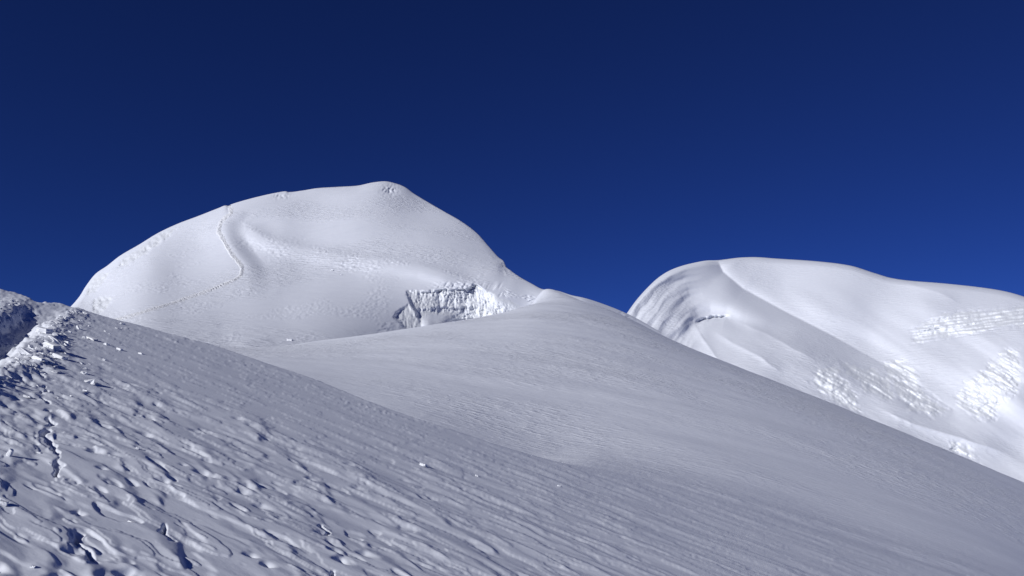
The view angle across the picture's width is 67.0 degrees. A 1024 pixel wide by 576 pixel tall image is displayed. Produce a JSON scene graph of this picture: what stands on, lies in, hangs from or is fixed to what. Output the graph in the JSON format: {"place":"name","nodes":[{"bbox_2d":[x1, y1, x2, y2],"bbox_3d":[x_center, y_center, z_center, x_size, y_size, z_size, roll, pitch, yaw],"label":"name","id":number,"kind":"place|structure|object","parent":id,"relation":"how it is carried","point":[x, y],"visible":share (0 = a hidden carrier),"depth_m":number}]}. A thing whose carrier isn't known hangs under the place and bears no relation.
{"place":"outdoors","nodes":[
{"label":"outdoors","id":0,"kind":"place"},
{"bbox_2d":[71,181,660,346],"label":"snow peak","id":1,"kind":"structure","parent":0,"point":[398,256],"depth_m":196.30},
{"bbox_2d":[115,205,243,320],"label":"footpath","id":2,"kind":"structure","parent":1,"relation":"on","point":[225,244],"depth_m":179.03},
{"bbox_2d":[0,289,961,575],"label":"foreground snow slope","id":3,"kind":"structure","parent":0,"point":[236,465],"depth_m":7.94},
{"bbox_2d":[0,499,8,506],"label":"snow block","id":4,"kind":"object","parent":3,"relation":"on","point":[4,503],"depth_m":4.49},
{"bbox_2d":[5,448,13,455],"bbox_3d":[-3.558,1.169,5.481,0.033,0.066,0.033,21,-8,-2],"label":"snow block","id":5,"kind":"object","parent":3,"relation":"on","point":[10,452],"depth_m":5.47},
{"bbox_2d":[18,347,32,353],"bbox_3d":[-6.173,0.815,9.860,0.219,0.049,0.122,26,-4,8],"label":"snow crumb","id":6,"kind":"object","parent":3,"relation":"on","point":[24,350],"visible":0.68,"depth_m":9.82},
{"bbox_2d":[32,355,48,361],"bbox_3d":[-5.729,0.861,9.397,0.258,0.046,0.094,8,-8,32],"label":"snow block","id":7,"kind":"object","parent":3,"relation":"on","point":[39,358],"depth_m":9.36},
{"bbox_2d":[35,326,52,333],"bbox_3d":[-7.388,0.669,12.211,0.239,0.097,0.172,9,-4,13],"label":"snow block","id":8,"kind":"object","parent":3,"relation":"on","point":[40,329],"depth_m":12.15},
{"bbox_2d":[43,342,61,349],"bbox_3d":[-6.345,0.803,10.678,0.296,0.084,0.122,9,-5,30],"label":"snow block","id":9,"kind":"object","parent":3,"relation":"on","point":[53,346],"depth_m":10.64},
{"bbox_2d":[50,335,62,341],"bbox_3d":[-6.843,0.783,11.634,0.230,0.044,0.148,27,-5,13],"label":"snow crumb","id":10,"kind":"object","parent":3,"relation":"on","point":[55,338],"visible":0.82,"depth_m":11.61},
{"bbox_2d":[52,339,63,346],"bbox_3d":[-6.684,0.819,11.398,0.203,0.049,0.112,41,-18,-21],"label":"snow crumb","id":11,"kind":"object","parent":3,"relation":"on","point":[55,341],"visible":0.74,"depth_m":11.37},
{"bbox_2d":[52,353,68,359],"bbox_3d":[-5.965,0.908,10.211,0.222,0.055,0.113,13,-9,19],"label":"snow block","id":12,"kind":"object","parent":3,"relation":"on","point":[60,356],"depth_m":10.17},
{"bbox_2d":[84,379,94,384],"bbox_3d":[-4.952,1.103,9.063,0.107,0.062,0.156,-11,8,-33],"label":"snow crumb","id":13,"kind":"object","parent":3,"relation":"on","point":[90,381],"visible":0.68,"depth_m":9.03},
{"bbox_2d":[86,336,97,340],"bbox_3d":[-7.137,0.864,13.145,0.243,0.051,0.104,12,-1,30],"label":"snow block","id":14,"kind":"object","parent":3,"relation":"on","point":[91,338],"depth_m":13.12},
{"bbox_2d":[0,0,1023,312],"label":"sky","id":15,"kind":"structure","parent":0,"point":[600,150]},
{"bbox_2d":[221,289,1023,575],"bbox_3d":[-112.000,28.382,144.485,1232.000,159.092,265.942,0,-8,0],"label":"saddle snow slope","id":16,"kind":"structure","parent":0,"point":[553,375],"depth_m":30.34},
{"bbox_2d":[627,257,1023,481],"bbox_3d":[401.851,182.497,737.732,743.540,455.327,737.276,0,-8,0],"label":"snow peak","id":17,"kind":"structure","parent":0,"point":[940,365],"depth_m":621.99}
]}

